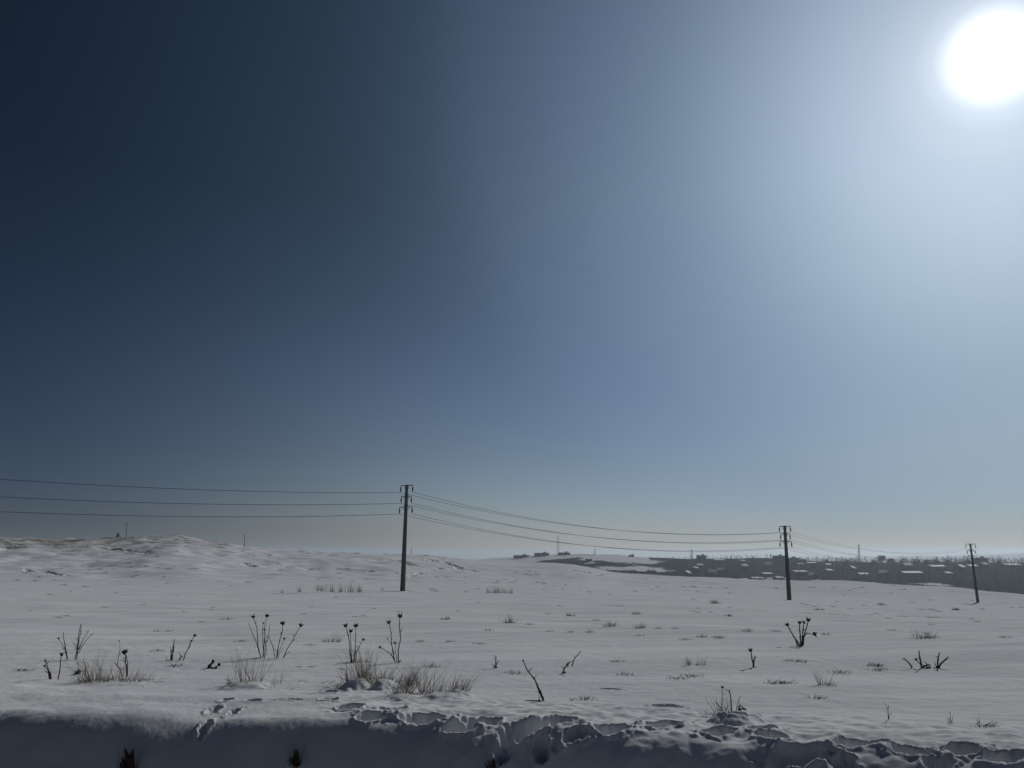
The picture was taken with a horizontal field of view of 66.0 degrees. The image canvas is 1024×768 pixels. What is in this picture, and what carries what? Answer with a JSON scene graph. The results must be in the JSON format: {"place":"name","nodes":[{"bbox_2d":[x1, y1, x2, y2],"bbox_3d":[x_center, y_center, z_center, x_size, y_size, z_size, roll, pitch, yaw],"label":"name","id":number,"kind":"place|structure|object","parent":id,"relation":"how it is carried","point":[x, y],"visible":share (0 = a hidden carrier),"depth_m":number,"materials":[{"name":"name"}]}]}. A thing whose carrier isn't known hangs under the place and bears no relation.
{"place":"outdoors","nodes":[
{"label":"outdoors","id":0,"kind":"place"},
{"bbox_2d":[0,535,1023,767],"bbox_3d":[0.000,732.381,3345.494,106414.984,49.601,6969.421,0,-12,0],"label":"snow field","id":1,"kind":"structure","parent":0,"point":[195,712],"depth_m":10.72,"materials":[{"name":"white snow"}]},
{"bbox_2d":[43,653,63,678],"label":"dead weed","id":2,"kind":"object","parent":1,"relation":"on","point":[49,672],"visible":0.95,"depth_m":8.99,"materials":[{"name":"brown plant"}]},
{"bbox_2d":[57,624,91,659],"bbox_3d":[-6.278,3.717,11.291,0.486,0.544,0.129,0,-12,0],"label":"dead weed","id":3,"kind":"object","parent":1,"relation":"on","point":[77,648],"visible":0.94,"depth_m":11.28,"materials":[{"name":"brown plant"}]},
{"bbox_2d":[73,658,85,673],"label":"dead weed","id":4,"kind":"object","parent":1,"relation":"on","point":[77,671],"visible":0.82,"depth_m":9.45,"materials":[{"name":"brown plant"}]},
{"bbox_2d":[63,649,163,686],"bbox_3d":[-4.378,3.146,8.745,1.136,0.370,0.781,-1,-12,6],"label":"grass tuft","id":5,"kind":"object","parent":1,"relation":"on","point":[91,678],"visible":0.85,"depth_m":8.73,"materials":[{"name":"plant"}]},
{"bbox_2d":[114,640,127,676],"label":"dead weed","id":6,"kind":"object","parent":1,"relation":"on","point":[124,652],"visible":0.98,"depth_m":9.19,"materials":[{"name":"brown plant"}]},
{"bbox_2d":[115,747,140,767],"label":"withered plant","id":7,"kind":"object","parent":1,"relation":"on","point":[127,760],"visible":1,"depth_m":6.32,"materials":[{"name":"brown plant"}]},
{"bbox_2d":[165,634,196,660],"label":"dead weed","id":8,"kind":"object","parent":1,"relation":"on","point":[173,650],"visible":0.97,"depth_m":11.37,"materials":[{"name":"brown plant"}]},
{"bbox_2d":[207,659,220,668],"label":"plant","id":9,"kind":"object","parent":1,"relation":"on","point":[210,666],"visible":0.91,"depth_m":10.25,"materials":[{"name":"brown plant"}]},
{"bbox_2d":[223,645,306,689],"bbox_3d":[-2.722,3.033,8.511,1.006,0.461,0.762,0,-12,0],"label":"grass tuft","id":10,"kind":"object","parent":1,"relation":"on","point":[240,673],"visible":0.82,"depth_m":8.44,"materials":[{"name":"plant"}]},
{"bbox_2d":[248,613,303,657],"bbox_3d":[-3.522,3.777,11.762,0.821,0.691,0.219,0,-12,0],"label":"dead weed","id":11,"kind":"object","parent":1,"relation":"on","point":[282,623],"visible":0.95,"depth_m":11.73,"materials":[{"name":"brown plant"}]},
{"bbox_2d":[286,739,305,767],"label":"withered plant","id":12,"kind":"object","parent":1,"relation":"on","point":[295,761],"visible":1,"depth_m":6.29,"materials":[{"name":"brown plant"}]},
{"bbox_2d":[323,635,342,641],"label":"grass tuft","id":13,"kind":"object","parent":1,"relation":"on","point":[333,639],"visible":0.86,"depth_m":14.88,"materials":[{"name":"brown plant"}]},
{"bbox_2d":[343,623,364,662],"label":"dead weed","id":14,"kind":"object","parent":1,"relation":"on","point":[351,631],"visible":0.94,"depth_m":10.77,"materials":[{"name":"brown plant"}]},
{"bbox_2d":[322,639,425,689],"bbox_3d":[-1.514,2.989,8.488,1.078,0.523,1.201,5,-13,-22],"label":"grass tuft","id":15,"kind":"object","parent":1,"relation":"on","point":[368,678],"visible":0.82,"depth_m":8.37,"materials":[{"name":"plant"}]},
{"bbox_2d":[379,613,402,662],"bbox_3d":[-1.651,3.471,10.704,0.342,0.706,0.148,0,-12,0],"label":"dead weed","id":16,"kind":"object","parent":1,"relation":"on","point":[399,616],"visible":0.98,"depth_m":10.68,"materials":[{"name":"brown plant"}]},
{"bbox_2d":[385,673,426,695],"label":"grass tuft","id":17,"kind":"object","parent":1,"relation":"on","point":[406,690],"visible":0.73,"depth_m":7.75,"materials":[{"name":"plant"}]},
{"bbox_2d":[399,485,412,590],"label":"utility pole","id":18,"kind":"object","parent":1,"relation":"on","point":[403,564],"visible":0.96,"depth_m":76.37,"materials":[{"name":"wood"}]},
{"bbox_2d":[0,511,390,516],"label":"power line wire","id":19,"kind":"object","parent":18,"relation":"attached to","point":[187,516],"visible":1,"depth_m":65.40,"materials":[{"name":"metal"}]},
{"bbox_2d":[0,479,400,492],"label":"power line wire","id":20,"kind":"object","parent":18,"relation":"attached to","point":[217,490],"visible":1,"depth_m":68.09,"materials":[{"name":"metal"}]},
{"bbox_2d":[7,497,400,504],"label":"power line wire","id":21,"kind":"object","parent":18,"relation":"attached to","point":[188,503],"visible":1,"depth_m":65.95,"materials":[{"name":"metal"}]},
{"bbox_2d":[401,503,774,542],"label":"power line wire","id":22,"kind":"object","parent":18,"relation":"attached to","point":[590,536],"visible":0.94,"depth_m":82.96,"materials":[{"name":"metal"}]},
{"bbox_2d":[401,514,779,550],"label":"power line wire","id":23,"kind":"object","parent":18,"relation":"attached to","point":[585,545],"visible":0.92,"depth_m":81.67,"materials":[{"name":"metal"}]},
{"bbox_2d":[404,493,778,534],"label":"power line wire","id":24,"kind":"object","parent":18,"relation":"attached to","point":[591,527],"visible":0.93,"depth_m":82.44,"materials":[{"name":"metal"}]},
{"bbox_2d":[412,503,783,543],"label":"power line wire","id":25,"kind":"object","parent":18,"relation":"attached to","point":[598,537],"visible":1,"depth_m":81.77,"materials":[{"name":"metal"}]},
{"bbox_2d":[414,492,786,534],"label":"power line wire","id":26,"kind":"object","parent":18,"relation":"attached to","point":[586,526],"visible":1,"depth_m":81.07,"materials":[{"name":"metal"}]},
{"bbox_2d":[414,514,791,551],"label":"power line wire","id":27,"kind":"object","parent":18,"relation":"attached to","point":[606,547],"visible":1,"depth_m":81.42,"materials":[{"name":"metal"}]},
{"bbox_2d":[393,661,449,694],"bbox_3d":[-0.868,2.940,7.913,0.544,0.370,0.439,7,-14,-30],"label":"grass tuft","id":28,"kind":"object","parent":1,"relation":"on","point":[423,690],"visible":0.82,"depth_m":7.94,"materials":[{"name":"plant"}]},
{"bbox_2d":[435,668,481,691],"bbox_3d":[-0.503,2.942,7.764,0.503,0.295,0.377,0,-12,0],"label":"grass tuft","id":29,"kind":"object","parent":1,"relation":"on","point":[458,687],"visible":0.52,"depth_m":7.74,"materials":[{"name":"plant"}]},
{"bbox_2d":[483,755,504,767],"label":"withered plant","id":30,"kind":"object","parent":1,"relation":"on","point":[493,764],"visible":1,"depth_m":5.96,"materials":[{"name":"brown plant"}]},
{"bbox_2d":[503,617,518,622],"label":"weed tuft","id":31,"kind":"object","parent":1,"relation":"on","point":[510,620],"visible":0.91,"depth_m":19.91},
{"bbox_2d":[513,554,528,557],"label":"block building","id":32,"kind":"structure","parent":1,"relation":"on","point":[520,556],"depth_m":1074.41,"materials":[{"name":"grey concrete"}]},
{"bbox_2d":[522,659,543,700],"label":"dead weed","id":33,"kind":"object","parent":1,"relation":"on","point":[540,693],"visible":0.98,"depth_m":7.40,"materials":[{"name":"brown plant"}]},
{"bbox_2d":[534,552,548,555],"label":"block building","id":34,"kind":"structure","parent":1,"relation":"on","point":[542,554],"depth_m":1075.02,"materials":[{"name":"grey concrete"}]},
{"bbox_2d":[558,551,569,554],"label":"block building","id":35,"kind":"structure","parent":1,"relation":"on","point":[564,553],"depth_m":1066.82,"materials":[{"name":"grey concrete"}]},
{"bbox_2d":[561,651,579,672],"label":"dead weed","id":36,"kind":"object","parent":1,"relation":"on","point":[567,664],"visible":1,"depth_m":9.58,"materials":[{"name":"brown plant"}]},
{"bbox_2d":[570,695,597,700],"bbox_3d":[0.676,2.961,7.453,0.269,0.057,0.234,-2,-12,8],"label":"weed sprout","id":37,"kind":"object","parent":1,"relation":"on","point":[584,698],"visible":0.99,"depth_m":7.44,"materials":[{"name":"brown plant"}]},
{"bbox_2d":[634,569,646,573],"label":"house","id":38,"kind":"structure","parent":1,"relation":"on","point":[641,571],"depth_m":755.76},
{"bbox_2d":[648,568,655,572],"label":"house","id":39,"kind":"structure","parent":1,"relation":"on","point":[653,570],"depth_m":768.50,"materials":[{"name":"grey"}]},
{"bbox_2d":[682,570,691,576],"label":"house","id":40,"kind":"structure","parent":1,"relation":"on","point":[685,573],"depth_m":746.30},
{"bbox_2d":[690,566,698,570],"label":"house","id":41,"kind":"structure","parent":1,"relation":"on","point":[693,568],"depth_m":788.83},
{"bbox_2d":[685,655,710,665],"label":"grass tuft","id":42,"kind":"object","parent":1,"relation":"on","point":[697,661],"visible":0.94,"depth_m":10.17,"materials":[{"name":"brown plant"}]},
{"bbox_2d":[696,554,706,559],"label":"block building","id":43,"kind":"structure","parent":1,"relation":"on","point":[702,556],"depth_m":963.62,"materials":[{"name":"grey concrete"}]},
{"bbox_2d":[708,569,716,575],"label":"house","id":44,"kind":"structure","parent":1,"relation":"on","point":[713,571],"depth_m":740.65,"materials":[{"name":"grey"}]},
{"bbox_2d":[712,558,723,561],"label":"house","id":45,"kind":"structure","parent":1,"relation":"on","point":[718,560],"depth_m":896.17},
{"bbox_2d":[716,567,725,574],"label":"house","id":46,"kind":"structure","parent":1,"relation":"on","point":[722,570],"depth_m":741.23,"materials":[{"name":"grey"}]},
{"bbox_2d":[699,698,744,717],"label":"grass tuft","id":47,"kind":"object","parent":1,"relation":"on","point":[727,706],"visible":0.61,"depth_m":6.69,"materials":[{"name":"plant"}]},
{"bbox_2d":[715,685,746,710],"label":"dead weed","id":48,"kind":"object","parent":1,"relation":"on","point":[738,707],"visible":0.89,"depth_m":6.62,"materials":[{"name":"brown plant"}]},
{"bbox_2d":[739,563,747,569],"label":"house","id":49,"kind":"structure","parent":1,"relation":"on","point":[744,566],"depth_m":793.98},
{"bbox_2d":[747,648,755,666],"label":"dead weed","id":50,"kind":"object","parent":1,"relation":"on","point":[750,650],"visible":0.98,"depth_m":9.94,"materials":[{"name":"brown plant"}]},
{"bbox_2d":[748,576,764,579],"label":"house","id":51,"kind":"structure","parent":1,"relation":"on","point":[755,578],"depth_m":671.77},
{"bbox_2d":[759,571,772,576],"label":"house","id":52,"kind":"structure","parent":1,"relation":"on","point":[765,574],"depth_m":707.75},
{"bbox_2d":[765,562,771,567],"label":"house","id":53,"kind":"structure","parent":1,"relation":"on","point":[767,564],"depth_m":816.55,"materials":[{"name":"grey"}]},
{"bbox_2d":[772,575,783,579],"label":"house","id":54,"kind":"structure","parent":1,"relation":"on","point":[776,577],"depth_m":669.37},
{"bbox_2d":[772,554,784,564],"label":"block building","id":55,"kind":"structure","parent":1,"relation":"on","point":[780,558],"depth_m":853.28,"materials":[{"name":"grey concrete"}]},
{"bbox_2d":[779,526,791,599],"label":"utility pole","id":56,"kind":"object","parent":1,"relation":"on","point":[788,584],"visible":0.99,"depth_m":87.64,"materials":[{"name":"wood"}]},
{"bbox_2d":[792,540,959,560],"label":"power line wire","id":57,"kind":"object","parent":56,"relation":"attached to","point":[873,557],"visible":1,"depth_m":102.85,"materials":[{"name":"metal"}]},
{"bbox_2d":[789,557,799,564],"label":"block building","id":58,"kind":"structure","parent":1,"relation":"on","point":[793,560],"depth_m":852.90,"materials":[{"name":"grey concrete"}]},
{"bbox_2d":[566,554,1023,593],"bbox_3d":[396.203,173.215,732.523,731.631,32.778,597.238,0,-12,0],"label":"woods","id":59,"kind":"object","parent":1,"relation":"on","point":[944,578],"visible":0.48,"depth_m":717.38,"materials":[{"name":"grey plant"}]},
{"bbox_2d":[790,569,807,574],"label":"house","id":60,"kind":"structure","parent":1,"relation":"on","point":[796,572],"depth_m":714.00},
{"bbox_2d":[785,617,817,645],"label":"dead weed","id":61,"kind":"object","parent":1,"relation":"on","point":[801,643],"visible":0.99,"depth_m":12.98,"materials":[{"name":"brown plant"}]},
{"bbox_2d":[805,562,815,564],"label":"house","id":62,"kind":"structure","parent":1,"relation":"on","point":[810,563],"depth_m":854.91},
{"bbox_2d":[808,571,817,577],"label":"house","id":63,"kind":"structure","parent":1,"relation":"on","point":[814,574],"depth_m":684.19,"materials":[{"name":"grey"}]},
{"bbox_2d":[805,694,828,699],"bbox_3d":[2.857,2.975,7.496,0.308,0.048,0.199,3,-12,-12],"label":"weed sprout","id":64,"kind":"object","parent":1,"relation":"on","point":[817,698],"visible":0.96,"depth_m":7.48,"materials":[{"name":"brown plant"}]},
{"bbox_2d":[812,670,835,685],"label":"grass tuft","id":65,"kind":"object","parent":1,"relation":"on","point":[822,681],"visible":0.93,"depth_m":8.39,"materials":[{"name":"brown plant"}]},
{"bbox_2d":[822,568,833,572],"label":"house","id":66,"kind":"structure","parent":1,"relation":"on","point":[826,571],"depth_m":749.01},
{"bbox_2d":[845,565,856,571],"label":"house","id":67,"kind":"structure","parent":1,"relation":"on","point":[848,568],"depth_m":775.16,"materials":[{"name":"grey"}]},
{"bbox_2d":[857,544,859,563],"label":"tower","id":68,"kind":"structure","parent":1,"relation":"on","point":[858,554],"depth_m":863.25,"materials":[{"name":"metal"}]},
{"bbox_2d":[856,573,869,576],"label":"house","id":69,"kind":"structure","parent":1,"relation":"on","point":[861,574],"depth_m":707.85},
{"bbox_2d":[877,555,885,566],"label":"tree","id":70,"kind":"object","parent":1,"relation":"on","point":[880,557],"visible":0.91,"depth_m":834.12,"materials":[{"name":"grey plant"}]},
{"bbox_2d":[878,569,890,576],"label":"house","id":71,"kind":"structure","parent":1,"relation":"on","point":[886,573],"depth_m":683.98,"materials":[{"name":"grey"}]},
{"bbox_2d":[886,558,894,564],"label":"tree","id":72,"kind":"object","parent":1,"relation":"on","point":[889,560],"visible":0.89,"depth_m":834.84,"materials":[{"name":"grey plant"}]},
{"bbox_2d":[900,562,912,569],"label":"house","id":73,"kind":"structure","parent":1,"relation":"on","point":[904,566],"depth_m":746.57,"materials":[{"name":"grey"}]},
{"bbox_2d":[897,570,922,575],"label":"house","id":74,"kind":"structure","parent":1,"relation":"on","point":[910,573],"depth_m":685.11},
{"bbox_2d":[910,630,937,638],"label":"grass tuft","id":75,"kind":"object","parent":1,"relation":"on","point":[920,636],"visible":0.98,"depth_m":14.06,"materials":[{"name":"brown plant"}]},
{"bbox_2d":[903,650,948,667],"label":"dead weed","id":76,"kind":"object","parent":1,"relation":"on","point":[924,666],"visible":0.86,"depth_m":9.90,"materials":[{"name":"brown plant"}]},
{"bbox_2d":[925,564,945,568],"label":"house","id":77,"kind":"structure","parent":1,"relation":"on","point":[935,567],"depth_m":728.97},
{"bbox_2d":[941,571,952,575],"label":"house","id":78,"kind":"structure","parent":1,"relation":"on","point":[944,573],"depth_m":681.92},
{"bbox_2d":[953,564,966,571],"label":"house","id":79,"kind":"structure","parent":1,"relation":"on","point":[957,567],"depth_m":707.18,"materials":[{"name":"grey"}]},
{"bbox_2d":[964,564,978,568],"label":"house","id":80,"kind":"structure","parent":1,"relation":"on","point":[968,566],"depth_m":728.18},
{"bbox_2d":[965,544,979,602],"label":"utility pole","id":81,"kind":"object","parent":1,"relation":"on","point":[975,582],"visible":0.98,"depth_m":132.02,"materials":[{"name":"wood"}]},
{"bbox_2d":[971,556,988,565],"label":"block building","id":82,"kind":"structure","parent":1,"relation":"on","point":[981,559],"depth_m":766.93,"materials":[{"name":"grey concrete"}]},
{"bbox_2d":[978,561,988,568],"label":"house","id":83,"kind":"structure","parent":1,"relation":"on","point":[983,564],"depth_m":722.54,"materials":[{"name":"grey"}]},
{"bbox_2d":[974,715,999,726],"bbox_3d":[3.670,2.635,6.119,0.318,0.060,0.197,9,-15,-36],"label":"weed sprout","id":84,"kind":"object","parent":1,"relation":"on","point":[993,724],"visible":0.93,"depth_m":6.13,"materials":[{"name":"plant"}]},
{"bbox_2d":[999,563,1021,567],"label":"house","id":85,"kind":"structure","parent":1,"relation":"on","point":[1009,565],"depth_m":743.29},
{"bbox_2d":[0,0,1023,557],"label":"sky","id":86,"kind":"structure","parent":0,"point":[697,268],"materials":[{"name":"blue"}]}
]}

